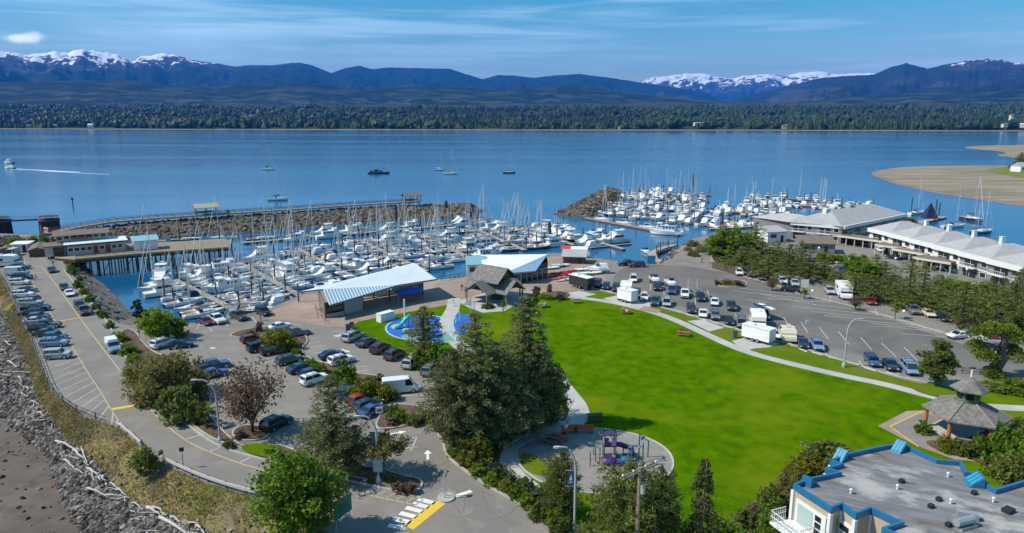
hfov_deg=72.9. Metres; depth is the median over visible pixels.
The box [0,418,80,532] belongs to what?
mud flat
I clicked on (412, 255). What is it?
sailing sloop
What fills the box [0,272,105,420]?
sea wall fence
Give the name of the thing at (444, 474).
post sign
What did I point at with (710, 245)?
broadleaf tree
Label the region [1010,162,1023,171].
shoreline cottage
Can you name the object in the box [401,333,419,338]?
splash pad island
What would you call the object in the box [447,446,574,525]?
flower bed plants
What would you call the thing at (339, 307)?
front window
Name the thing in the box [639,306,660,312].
ramp path
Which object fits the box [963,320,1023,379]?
pollard tree
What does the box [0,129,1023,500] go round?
sea
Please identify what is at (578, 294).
picnic pad
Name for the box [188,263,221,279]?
motor yacht
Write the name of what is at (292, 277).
sailing sloop
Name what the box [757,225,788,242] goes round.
garden hut
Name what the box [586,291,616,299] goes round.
verge lawn
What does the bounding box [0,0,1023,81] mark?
sky
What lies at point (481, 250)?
trawler yacht
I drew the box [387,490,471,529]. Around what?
crosswalk stripes
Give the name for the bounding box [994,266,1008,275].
patio window
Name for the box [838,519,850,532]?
window
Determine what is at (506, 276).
gable window
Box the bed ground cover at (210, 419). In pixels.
[125,338,247,446]
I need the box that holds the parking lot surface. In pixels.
[613,265,1023,377]
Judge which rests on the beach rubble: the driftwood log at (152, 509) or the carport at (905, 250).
the driftwood log at (152, 509)
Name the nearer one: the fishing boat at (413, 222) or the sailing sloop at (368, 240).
the sailing sloop at (368, 240)
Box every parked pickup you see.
[7,262,30,268]
[20,302,51,310]
[28,318,61,326]
[76,304,90,315]
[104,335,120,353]
[194,357,231,368]
[207,312,226,324]
[229,309,248,320]
[285,326,310,336]
[617,259,634,265]
[650,295,660,305]
[667,285,676,294]
[680,288,689,298]
[695,291,704,301]
[726,300,736,310]
[761,308,769,319]
[904,303,921,314]
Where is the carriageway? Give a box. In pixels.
[24,258,413,524]
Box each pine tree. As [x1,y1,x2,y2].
[291,374,369,488]
[412,348,492,448]
[427,311,526,451]
[469,341,538,446]
[480,367,548,441]
[516,340,565,416]
[1011,152,1023,163]
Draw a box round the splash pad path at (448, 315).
[439,298,471,354]
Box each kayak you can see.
[548,274,568,276]
[550,272,571,273]
[551,276,568,279]
[753,303,767,309]
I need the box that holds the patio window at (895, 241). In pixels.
[892,238,902,245]
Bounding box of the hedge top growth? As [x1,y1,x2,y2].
[931,275,1023,330]
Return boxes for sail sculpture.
[463,298,474,311]
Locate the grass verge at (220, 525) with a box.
[0,280,327,532]
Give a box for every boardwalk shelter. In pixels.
[192,203,218,215]
[401,192,421,202]
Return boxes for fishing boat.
[400,218,422,227]
[563,226,581,242]
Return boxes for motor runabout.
[447,254,464,259]
[641,247,648,253]
[649,274,659,281]
[664,277,675,284]
[967,333,1000,345]
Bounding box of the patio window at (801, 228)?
[793,225,803,230]
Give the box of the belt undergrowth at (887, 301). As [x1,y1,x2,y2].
[855,282,1023,344]
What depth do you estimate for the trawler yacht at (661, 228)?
241.41 m
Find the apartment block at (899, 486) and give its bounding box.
[769,439,1023,532]
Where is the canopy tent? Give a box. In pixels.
[393,287,425,304]
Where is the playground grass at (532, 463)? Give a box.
[520,453,550,475]
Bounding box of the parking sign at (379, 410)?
[375,407,382,418]
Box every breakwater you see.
[48,204,482,242]
[558,188,619,215]
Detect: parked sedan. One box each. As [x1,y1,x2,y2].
[15,286,38,290]
[21,316,42,324]
[31,328,61,337]
[47,266,56,272]
[64,288,74,296]
[167,339,194,349]
[204,367,229,378]
[267,321,292,330]
[285,362,313,373]
[318,349,345,359]
[355,337,376,347]
[356,402,385,417]
[698,308,707,317]
[710,297,718,305]
[723,315,734,324]
[776,329,780,338]
[780,285,801,292]
[796,337,809,348]
[864,296,876,304]
[882,358,898,370]
[885,254,902,259]
[920,308,936,317]
[936,312,951,321]
[945,330,969,339]
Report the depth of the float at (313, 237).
235.03 m
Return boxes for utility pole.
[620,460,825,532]
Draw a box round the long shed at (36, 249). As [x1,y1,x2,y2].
[27,241,44,256]
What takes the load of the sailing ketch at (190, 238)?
on the sea
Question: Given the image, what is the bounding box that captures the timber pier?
[54,239,232,274]
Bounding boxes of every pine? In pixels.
[342,424,366,470]
[402,305,447,352]
[536,449,585,518]
[574,455,684,532]
[640,465,687,532]
[697,239,711,254]
[717,246,763,267]
[737,237,784,268]
[743,255,792,279]
[747,222,770,244]
[763,241,787,266]
[774,244,815,273]
[779,254,834,280]
[783,241,818,264]
[809,259,842,278]
[821,269,851,287]
[842,269,869,296]
[846,274,894,299]
[867,254,901,273]
[868,261,907,285]
[869,274,916,295]
[878,282,935,306]
[896,258,925,284]
[899,281,948,307]
[903,262,944,292]
[917,285,966,311]
[924,274,955,297]
[929,290,990,320]
[944,281,984,329]
[955,288,1009,320]
[971,306,1013,334]
[972,277,1006,306]
[975,292,1023,323]
[990,272,1023,311]
[994,269,1023,299]
[994,290,1023,329]
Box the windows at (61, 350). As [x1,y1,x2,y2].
[44,348,63,353]
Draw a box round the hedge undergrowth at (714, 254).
[710,248,956,311]
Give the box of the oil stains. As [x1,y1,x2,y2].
[43,279,927,532]
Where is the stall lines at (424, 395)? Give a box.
[5,279,970,494]
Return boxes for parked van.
[3,266,29,275]
[5,247,20,254]
[382,375,419,392]
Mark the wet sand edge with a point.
(933, 191)
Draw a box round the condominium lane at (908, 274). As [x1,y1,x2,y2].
[782,250,978,291]
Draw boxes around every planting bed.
[122,329,240,445]
[232,327,372,384]
[234,425,266,438]
[276,445,420,488]
[377,404,420,426]
[436,412,573,532]
[540,291,569,297]
[712,255,1019,337]
[719,280,745,285]
[730,462,823,532]
[912,383,956,396]
[926,424,1021,466]
[978,380,1019,394]
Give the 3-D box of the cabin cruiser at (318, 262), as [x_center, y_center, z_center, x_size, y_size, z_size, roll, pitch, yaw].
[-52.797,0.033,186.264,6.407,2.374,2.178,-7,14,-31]
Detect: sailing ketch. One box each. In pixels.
[166,198,202,241]
[223,244,278,313]
[242,195,278,240]
[368,192,395,230]
[969,190,992,234]
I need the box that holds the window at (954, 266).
[951,264,957,269]
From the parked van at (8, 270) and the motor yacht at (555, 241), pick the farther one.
the motor yacht at (555, 241)
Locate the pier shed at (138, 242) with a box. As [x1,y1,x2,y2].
[130,234,158,250]
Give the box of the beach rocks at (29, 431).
[0,293,265,532]
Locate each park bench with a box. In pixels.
[562,424,576,434]
[574,424,593,432]
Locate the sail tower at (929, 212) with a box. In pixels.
[920,203,937,218]
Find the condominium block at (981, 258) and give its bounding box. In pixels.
[867,220,1023,292]
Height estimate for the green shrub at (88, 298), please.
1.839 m
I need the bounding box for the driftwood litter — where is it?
[0,317,198,532]
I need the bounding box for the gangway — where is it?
[224,301,237,318]
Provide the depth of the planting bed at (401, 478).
71.13 m
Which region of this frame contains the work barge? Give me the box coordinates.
[368,168,389,173]
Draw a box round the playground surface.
[517,429,671,492]
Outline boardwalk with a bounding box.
[42,198,419,241]
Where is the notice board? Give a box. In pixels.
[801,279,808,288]
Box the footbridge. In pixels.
[7,215,39,221]
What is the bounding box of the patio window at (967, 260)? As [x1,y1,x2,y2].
[964,258,977,267]
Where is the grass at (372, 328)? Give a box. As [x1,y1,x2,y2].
[353,305,452,353]
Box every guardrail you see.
[116,421,140,442]
[160,455,255,493]
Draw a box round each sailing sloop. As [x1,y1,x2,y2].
[137,227,179,292]
[138,204,165,241]
[142,244,164,285]
[160,250,192,301]
[161,252,189,296]
[163,245,204,308]
[173,247,215,312]
[179,250,219,316]
[182,250,224,318]
[188,221,226,284]
[193,235,219,285]
[207,195,235,239]
[207,224,232,266]
[217,253,243,298]
[220,234,258,300]
[223,224,252,277]
[224,230,257,277]
[228,251,258,302]
[231,239,271,305]
[238,260,266,307]
[244,242,273,290]
[248,229,271,265]
[250,237,285,296]
[250,248,277,290]
[251,222,275,267]
[255,238,282,293]
[261,149,274,169]
[263,216,297,272]
[265,252,290,300]
[267,169,288,200]
[267,230,286,275]
[276,217,299,256]
[276,220,296,252]
[279,226,314,281]
[282,208,315,261]
[283,200,306,237]
[285,241,309,284]
[289,224,309,258]
[289,247,313,285]
[292,237,323,289]
[299,230,318,265]
[301,201,330,248]
[304,229,324,269]
[322,234,350,282]
[330,225,347,261]
[335,206,359,245]
[336,209,356,242]
[342,219,365,268]
[347,210,371,251]
[348,198,370,235]
[349,215,368,247]
[357,220,378,254]
[360,209,389,258]
[364,205,384,240]
[364,223,385,255]
[367,210,386,242]
[370,212,392,261]
[375,210,395,245]
[376,229,393,261]
[377,218,401,262]
[381,221,405,269]
[385,208,408,248]
[388,219,405,251]
[389,211,413,252]
[395,234,415,266]
[399,212,425,254]
[400,215,425,258]
[403,195,423,230]
[416,225,439,266]
[417,202,445,251]
[417,213,429,245]
[422,215,451,267]
[423,208,447,253]
[423,216,443,247]
[426,194,445,225]
[426,214,453,254]
[426,222,453,269]
[434,154,444,170]
[436,210,459,258]
[437,201,458,240]
[443,152,457,173]
[446,228,465,262]
[451,206,475,246]
[452,203,479,248]
[456,198,475,233]
[460,212,483,252]
[464,195,490,239]
[467,207,482,235]
[468,219,487,255]
[471,186,490,221]
[472,209,485,235]
[475,186,495,224]
[475,221,499,255]
[476,211,492,239]
[490,197,511,234]
[495,212,518,252]
[496,216,514,248]
[497,211,511,237]
[500,201,521,237]
[503,155,515,172]
[503,199,526,239]
[506,192,526,229]
[509,192,532,231]
[512,204,528,242]
[518,205,534,233]
[522,209,534,234]
[522,212,539,247]
[525,204,550,250]
[527,200,544,237]
[547,210,563,240]
[594,184,608,220]
[601,187,607,214]
[615,192,631,224]
[639,192,655,227]
[640,186,652,219]
[648,186,657,215]
[668,175,673,202]
[684,184,693,217]
[688,173,695,203]
[691,186,696,208]
[724,189,733,223]
[739,184,747,216]
[748,184,755,216]
[817,181,822,205]
[819,179,825,209]
[907,177,923,214]
[940,185,964,227]
[959,178,983,221]
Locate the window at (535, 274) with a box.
[533,269,537,279]
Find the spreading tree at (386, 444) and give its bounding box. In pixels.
[356,429,412,478]
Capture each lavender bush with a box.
[487,467,503,478]
[507,472,515,485]
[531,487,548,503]
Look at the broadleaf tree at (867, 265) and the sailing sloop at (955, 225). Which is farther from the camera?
the sailing sloop at (955, 225)
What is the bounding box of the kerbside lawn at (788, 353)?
[650,306,919,388]
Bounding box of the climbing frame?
[616,432,660,464]
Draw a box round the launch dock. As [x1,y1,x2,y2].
[648,237,678,262]
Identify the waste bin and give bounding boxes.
[733,331,737,337]
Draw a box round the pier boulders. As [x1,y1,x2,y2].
[0,235,18,246]
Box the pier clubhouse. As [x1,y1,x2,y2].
[42,227,127,256]
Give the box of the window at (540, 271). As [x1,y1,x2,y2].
[538,268,542,278]
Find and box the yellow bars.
[31,272,142,409]
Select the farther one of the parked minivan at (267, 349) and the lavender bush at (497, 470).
the parked minivan at (267, 349)
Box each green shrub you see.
[3,237,26,245]
[27,235,37,243]
[37,234,49,242]
[66,263,78,274]
[71,280,83,287]
[76,275,84,280]
[76,287,89,294]
[82,293,95,302]
[90,302,101,309]
[97,309,108,318]
[102,320,114,328]
[124,444,163,476]
[145,380,167,406]
[152,384,209,426]
[179,399,208,424]
[221,440,235,449]
[245,330,257,333]
[259,328,301,353]
[329,358,358,386]
[339,377,354,385]
[347,375,382,398]
[367,472,376,483]
[373,383,400,402]
[381,385,397,401]
[386,472,397,483]
[402,412,421,426]
[406,347,425,370]
[418,341,446,369]
[418,410,429,423]
[452,444,474,460]
[456,433,496,468]
[480,302,494,308]
[496,479,512,493]
[507,482,524,500]
[518,476,534,491]
[526,501,548,523]
[536,293,546,298]
[539,481,557,494]
[545,294,554,299]
[548,513,572,532]
[713,518,740,532]
[728,507,757,531]
[747,481,787,513]
[753,495,785,532]
[782,449,824,476]
[788,466,807,480]
[799,439,853,474]
[834,442,851,451]
[913,419,934,435]
[933,431,954,454]
[946,437,971,455]
[972,431,986,452]
[975,419,1014,465]
[978,449,1023,485]
[990,416,1023,463]
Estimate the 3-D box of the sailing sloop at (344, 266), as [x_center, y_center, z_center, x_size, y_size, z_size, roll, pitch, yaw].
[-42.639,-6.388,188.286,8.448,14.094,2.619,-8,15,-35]
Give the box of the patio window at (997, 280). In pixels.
[992,276,1004,286]
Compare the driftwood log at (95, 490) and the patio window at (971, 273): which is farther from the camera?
the patio window at (971, 273)
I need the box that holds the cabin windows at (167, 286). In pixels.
[157,285,171,288]
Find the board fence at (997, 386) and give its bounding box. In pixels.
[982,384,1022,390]
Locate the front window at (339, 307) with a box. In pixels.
[326,302,342,313]
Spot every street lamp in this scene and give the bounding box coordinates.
[191,379,222,442]
[353,415,382,483]
[553,446,577,530]
[842,318,863,366]
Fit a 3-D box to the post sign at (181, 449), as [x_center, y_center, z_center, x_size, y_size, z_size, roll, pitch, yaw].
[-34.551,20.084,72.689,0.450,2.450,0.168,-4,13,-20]
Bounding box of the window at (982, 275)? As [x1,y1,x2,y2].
[979,272,985,278]
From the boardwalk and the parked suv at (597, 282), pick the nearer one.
the parked suv at (597, 282)
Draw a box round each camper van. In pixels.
[620,279,632,287]
[749,308,766,324]
[778,323,796,341]
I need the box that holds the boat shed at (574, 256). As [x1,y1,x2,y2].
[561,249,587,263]
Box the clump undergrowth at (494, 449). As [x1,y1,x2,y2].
[448,418,558,460]
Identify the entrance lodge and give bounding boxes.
[795,235,836,253]
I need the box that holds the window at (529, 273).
[528,272,531,280]
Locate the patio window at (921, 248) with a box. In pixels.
[914,244,924,251]
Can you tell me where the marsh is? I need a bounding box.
[986,167,1023,177]
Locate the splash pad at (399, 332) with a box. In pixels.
[387,316,440,341]
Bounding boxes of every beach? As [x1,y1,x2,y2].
[0,128,1023,130]
[73,273,137,325]
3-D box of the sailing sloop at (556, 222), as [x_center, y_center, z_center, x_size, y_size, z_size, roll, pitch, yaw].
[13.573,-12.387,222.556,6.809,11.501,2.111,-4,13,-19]
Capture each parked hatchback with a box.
[25,294,41,299]
[25,312,50,317]
[41,331,68,338]
[59,282,68,290]
[198,315,213,325]
[239,333,261,343]
[297,367,324,376]
[336,385,362,398]
[346,392,370,405]
[601,281,609,289]
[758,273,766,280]
[876,246,885,251]
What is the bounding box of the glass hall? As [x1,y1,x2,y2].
[481,254,547,282]
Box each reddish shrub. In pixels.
[232,428,246,439]
[253,320,263,331]
[370,373,383,385]
[385,415,399,426]
[390,480,400,491]
[395,481,415,495]
[531,286,540,296]
[547,283,551,291]
[554,291,565,300]
[734,280,744,286]
[747,505,760,525]
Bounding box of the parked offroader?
[43,347,72,359]
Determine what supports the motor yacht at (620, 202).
on the sea
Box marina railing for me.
[182,308,254,322]
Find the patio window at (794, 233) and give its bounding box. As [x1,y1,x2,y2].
[793,232,803,237]
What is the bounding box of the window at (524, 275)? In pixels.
[522,273,526,281]
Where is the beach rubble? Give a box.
[0,312,207,532]
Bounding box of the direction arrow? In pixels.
[424,450,430,459]
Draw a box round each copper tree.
[202,356,287,432]
[767,277,779,290]
[847,296,864,309]
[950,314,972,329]
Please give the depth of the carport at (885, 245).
185.36 m
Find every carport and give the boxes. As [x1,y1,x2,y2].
[837,233,885,248]
[874,242,907,258]
[891,247,929,261]
[912,254,955,273]
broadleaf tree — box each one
[135,307,177,338]
[245,446,349,532]
[284,470,348,532]
[537,361,571,417]
[705,235,725,255]
[707,226,755,257]
[737,232,764,254]
[814,251,836,263]
[832,254,848,262]
[840,253,869,274]
[846,258,885,285]
[916,338,961,384]
[933,277,957,289]
[944,280,980,294]
[960,281,1000,299]
[991,288,1018,299]
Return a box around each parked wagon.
[16,307,44,315]
[274,353,303,365]
[351,397,383,410]
[863,351,881,366]
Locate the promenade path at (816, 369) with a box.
[508,292,1023,410]
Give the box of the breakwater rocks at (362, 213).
[48,202,485,242]
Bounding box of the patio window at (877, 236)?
[873,233,881,239]
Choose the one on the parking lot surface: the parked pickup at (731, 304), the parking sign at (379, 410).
the parked pickup at (731, 304)
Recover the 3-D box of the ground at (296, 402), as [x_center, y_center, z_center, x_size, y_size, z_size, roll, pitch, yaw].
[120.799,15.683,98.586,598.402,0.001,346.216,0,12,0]
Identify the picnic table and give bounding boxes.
[542,433,560,445]
[548,432,569,444]
[571,298,581,303]
[586,412,603,422]
[676,330,690,337]
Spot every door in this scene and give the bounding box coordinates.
[93,245,98,252]
[106,244,110,251]
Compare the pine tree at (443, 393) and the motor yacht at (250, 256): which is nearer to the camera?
the pine tree at (443, 393)
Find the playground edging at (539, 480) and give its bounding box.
[515,427,673,494]
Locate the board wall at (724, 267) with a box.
[712,261,737,273]
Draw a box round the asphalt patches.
[51,294,833,532]
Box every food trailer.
[568,273,594,288]
[616,286,637,302]
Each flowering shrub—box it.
[777,491,790,514]
[958,439,980,458]
[1008,416,1022,426]
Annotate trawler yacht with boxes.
[175,251,217,275]
[206,264,250,293]
[211,253,243,272]
[260,253,296,269]
[282,226,310,242]
[313,270,336,287]
[315,223,343,239]
[339,216,367,232]
[346,249,369,269]
[396,221,425,240]
[470,237,502,255]
[481,219,499,229]
[542,215,561,230]
[551,216,574,233]
[552,220,577,235]
[589,228,606,233]
[596,230,619,240]
[619,205,631,217]
[637,202,646,209]
[648,188,655,194]
[648,214,682,235]
[659,188,665,198]
[713,201,723,215]
[736,200,745,211]
[775,193,782,204]
[780,192,786,197]
[785,199,791,208]
[832,196,840,206]
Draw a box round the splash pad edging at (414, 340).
[385,315,456,341]
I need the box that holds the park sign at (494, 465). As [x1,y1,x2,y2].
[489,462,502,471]
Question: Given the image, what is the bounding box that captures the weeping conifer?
[670,459,725,532]
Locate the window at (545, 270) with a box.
[543,267,547,277]
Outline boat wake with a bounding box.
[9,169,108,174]
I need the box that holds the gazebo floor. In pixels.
[891,414,942,447]
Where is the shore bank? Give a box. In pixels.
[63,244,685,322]
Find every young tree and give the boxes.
[500,298,505,315]
[801,288,809,298]
[891,299,901,318]
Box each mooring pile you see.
[162,278,165,296]
[934,199,937,221]
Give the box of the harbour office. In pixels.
[560,245,570,249]
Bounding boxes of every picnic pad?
[569,291,594,297]
[603,296,652,307]
[688,320,723,330]
[732,337,778,351]
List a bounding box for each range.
[0,49,728,101]
[640,71,875,101]
[730,59,1023,102]
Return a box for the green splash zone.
[441,332,453,342]
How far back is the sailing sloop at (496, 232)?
242.91 m
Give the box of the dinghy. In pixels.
[579,271,602,273]
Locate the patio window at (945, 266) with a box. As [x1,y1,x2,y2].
[937,263,947,269]
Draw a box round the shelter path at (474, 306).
[458,294,525,312]
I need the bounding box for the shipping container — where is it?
[376,310,394,322]
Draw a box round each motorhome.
[0,254,22,265]
[834,280,852,298]
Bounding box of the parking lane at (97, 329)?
[61,288,418,503]
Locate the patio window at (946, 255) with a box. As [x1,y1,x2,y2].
[938,251,949,259]
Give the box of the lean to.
[9,240,34,252]
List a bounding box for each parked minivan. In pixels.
[258,342,287,355]
[340,329,363,341]
[400,355,413,368]
[629,272,637,281]
[662,295,670,306]
[736,314,746,327]
[899,357,920,374]
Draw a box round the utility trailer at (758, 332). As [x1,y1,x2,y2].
[738,321,776,342]
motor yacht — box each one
[4,158,14,163]
[142,269,186,298]
[153,261,170,276]
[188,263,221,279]
[243,241,276,261]
[271,256,305,277]
[273,254,310,280]
[308,254,338,280]
[311,222,338,235]
[336,248,359,265]
[354,252,386,273]
[373,226,402,244]
[377,219,399,233]
[379,249,402,266]
[435,220,461,238]
[449,212,465,222]
[452,215,473,226]
[456,230,484,249]
[488,221,511,231]
[527,228,543,242]
[530,230,559,243]
[536,213,551,228]
[540,234,566,247]
[559,224,576,239]
[575,225,601,243]
[577,233,593,245]
[603,228,630,243]
[605,206,617,215]
[616,198,624,207]
[621,199,632,210]
[630,209,644,219]
[631,187,637,197]
[640,192,647,200]
[648,195,655,205]
[652,188,658,198]
[655,204,668,220]
[667,211,677,223]
[676,203,683,211]
[677,209,689,223]
[682,194,688,203]
[682,203,691,212]
[692,209,705,218]
[699,199,707,208]
[700,192,706,199]
[700,214,712,226]
[709,218,722,227]
[724,202,732,214]
[746,203,753,212]
[755,193,761,200]
[760,198,766,207]
[768,204,776,213]
[779,203,786,212]
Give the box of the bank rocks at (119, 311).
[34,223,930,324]
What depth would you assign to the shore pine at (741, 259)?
165.90 m
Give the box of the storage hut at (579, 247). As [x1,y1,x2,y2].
[571,246,586,249]
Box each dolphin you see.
[348,208,351,223]
[394,206,397,220]
[548,222,550,233]
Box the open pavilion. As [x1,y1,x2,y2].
[297,263,437,321]
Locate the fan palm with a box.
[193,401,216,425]
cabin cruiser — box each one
[5,165,15,168]
[144,277,174,285]
[170,290,200,300]
[181,269,198,279]
[199,278,213,288]
[224,266,249,274]
[241,275,263,284]
[268,294,291,305]
[306,261,326,269]
[309,244,330,250]
[309,265,321,273]
[311,246,332,254]
[321,251,344,258]
[322,271,345,280]
[326,253,341,261]
[337,274,355,281]
[343,240,365,248]
[353,245,375,251]
[358,267,380,275]
[390,262,409,268]
[408,235,419,241]
[412,236,432,244]
[414,254,437,262]
[418,240,440,247]
[441,234,461,242]
[494,240,511,247]
[506,234,526,240]
[530,222,540,227]
[585,240,604,248]
[587,263,609,271]
[669,205,674,211]
[684,217,695,224]
[694,219,700,225]
[726,221,737,226]
[737,220,747,226]
[741,219,752,225]
[758,210,765,215]
[794,202,799,208]
[811,203,816,208]
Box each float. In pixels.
[170,276,231,310]
[237,261,300,296]
[242,222,473,244]
[294,247,356,276]
[356,239,428,272]
[422,233,467,255]
[475,229,526,251]
[524,227,574,245]
[583,217,682,235]
[589,246,608,248]
[599,242,625,250]
[631,205,758,214]
[708,226,752,230]
[742,203,845,207]
[755,197,831,201]
[917,216,946,222]
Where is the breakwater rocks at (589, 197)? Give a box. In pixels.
[554,187,622,216]
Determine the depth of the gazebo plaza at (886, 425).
82.38 m
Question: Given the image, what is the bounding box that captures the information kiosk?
[647,256,655,264]
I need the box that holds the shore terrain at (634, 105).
[3,101,1023,130]
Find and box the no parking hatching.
[367,489,423,504]
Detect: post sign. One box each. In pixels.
[179,447,183,465]
[443,471,446,497]
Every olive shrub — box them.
[119,358,151,387]
[121,345,211,409]
[168,367,208,399]
[437,356,455,379]
[683,246,691,250]
[686,240,699,246]
[686,250,699,256]
[694,245,706,251]
[721,278,731,284]
[773,468,801,494]
[903,217,918,222]
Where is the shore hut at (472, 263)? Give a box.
[465,256,485,276]
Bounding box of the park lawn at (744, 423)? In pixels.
[448,292,1023,532]
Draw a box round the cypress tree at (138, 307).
[130,299,143,324]
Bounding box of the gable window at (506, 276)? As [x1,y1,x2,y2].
[501,272,511,280]
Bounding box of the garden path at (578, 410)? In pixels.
[501,372,588,509]
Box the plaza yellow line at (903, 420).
[890,412,920,445]
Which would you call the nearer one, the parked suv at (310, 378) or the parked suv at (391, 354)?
the parked suv at (310, 378)
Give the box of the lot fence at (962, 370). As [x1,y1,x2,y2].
[961,367,1023,377]
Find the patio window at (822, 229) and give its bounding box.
[819,227,830,233]
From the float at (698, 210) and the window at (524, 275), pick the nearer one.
the window at (524, 275)
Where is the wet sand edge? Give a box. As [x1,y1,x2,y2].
[871,165,1023,205]
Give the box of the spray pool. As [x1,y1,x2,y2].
[454,313,470,334]
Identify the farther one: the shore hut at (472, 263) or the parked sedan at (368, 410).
the shore hut at (472, 263)
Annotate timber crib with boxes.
[0,216,13,233]
[37,215,59,234]
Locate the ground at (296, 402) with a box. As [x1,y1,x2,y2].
[0,222,1023,532]
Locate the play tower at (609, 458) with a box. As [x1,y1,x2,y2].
[590,427,634,465]
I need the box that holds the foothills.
[0,80,1023,109]
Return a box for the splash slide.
[394,299,412,332]
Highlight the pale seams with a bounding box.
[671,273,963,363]
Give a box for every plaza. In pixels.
[265,256,607,326]
[878,410,1008,460]
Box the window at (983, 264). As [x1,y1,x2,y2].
[980,262,987,267]
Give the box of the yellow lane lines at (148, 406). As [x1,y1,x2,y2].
[24,259,414,504]
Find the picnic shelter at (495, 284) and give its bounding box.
[460,263,525,307]
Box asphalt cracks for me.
[25,279,923,530]
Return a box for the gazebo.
[922,366,1012,440]
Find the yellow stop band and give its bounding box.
[404,501,444,528]
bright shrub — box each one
[109,331,128,341]
[117,342,138,355]
[124,352,142,363]
[163,316,190,338]
[263,446,274,453]
[290,348,303,354]
[299,357,318,365]
[311,362,328,372]
[384,402,398,416]
[392,407,407,423]
[446,446,456,457]
[468,462,486,478]
[482,471,499,487]
[518,491,535,510]
[544,507,563,525]
[728,522,748,532]
[982,379,1009,392]
[999,375,1023,396]
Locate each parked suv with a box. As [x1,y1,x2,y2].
[8,277,31,285]
[10,272,33,279]
[10,289,35,297]
[17,297,43,305]
[27,322,56,332]
[38,336,69,347]
[73,299,85,310]
[148,336,175,348]
[245,340,265,352]
[254,305,271,315]
[258,413,293,432]
[298,371,327,386]
[326,353,355,366]
[369,341,390,353]
[383,347,405,360]
[420,362,437,376]
[594,278,601,287]
[612,282,619,291]
[628,260,645,267]
[634,287,640,297]
[640,290,648,300]
[653,280,661,290]
[686,302,696,313]
[710,307,720,319]
[735,267,743,275]
[746,268,754,276]
[777,275,787,283]
[790,277,799,286]
[810,336,824,351]
[824,284,835,294]
[827,261,842,267]
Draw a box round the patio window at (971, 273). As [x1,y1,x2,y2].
[963,267,975,277]
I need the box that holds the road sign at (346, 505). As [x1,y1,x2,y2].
[334,492,351,529]
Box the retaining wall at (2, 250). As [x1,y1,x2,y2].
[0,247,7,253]
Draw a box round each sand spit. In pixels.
[876,166,1023,203]
[965,145,1023,157]
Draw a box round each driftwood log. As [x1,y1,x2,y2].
[54,440,77,449]
[72,448,88,465]
[86,467,100,479]
[86,487,104,495]
[99,474,107,485]
[145,505,160,514]
[151,505,168,517]
[158,515,188,532]
[170,514,181,521]
[195,524,204,532]
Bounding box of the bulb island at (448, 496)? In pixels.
[441,493,451,499]
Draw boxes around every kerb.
[64,270,421,498]
[120,329,242,448]
[230,328,401,393]
[232,424,268,440]
[263,444,422,490]
[376,403,417,429]
[431,412,576,532]
[437,492,454,502]
[594,288,937,383]
[711,255,1023,341]
[717,279,746,287]
[740,275,968,339]
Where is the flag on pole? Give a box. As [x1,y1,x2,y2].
[40,227,50,234]
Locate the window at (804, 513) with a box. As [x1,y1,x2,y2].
[794,498,826,532]
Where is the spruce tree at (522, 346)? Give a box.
[496,295,573,439]

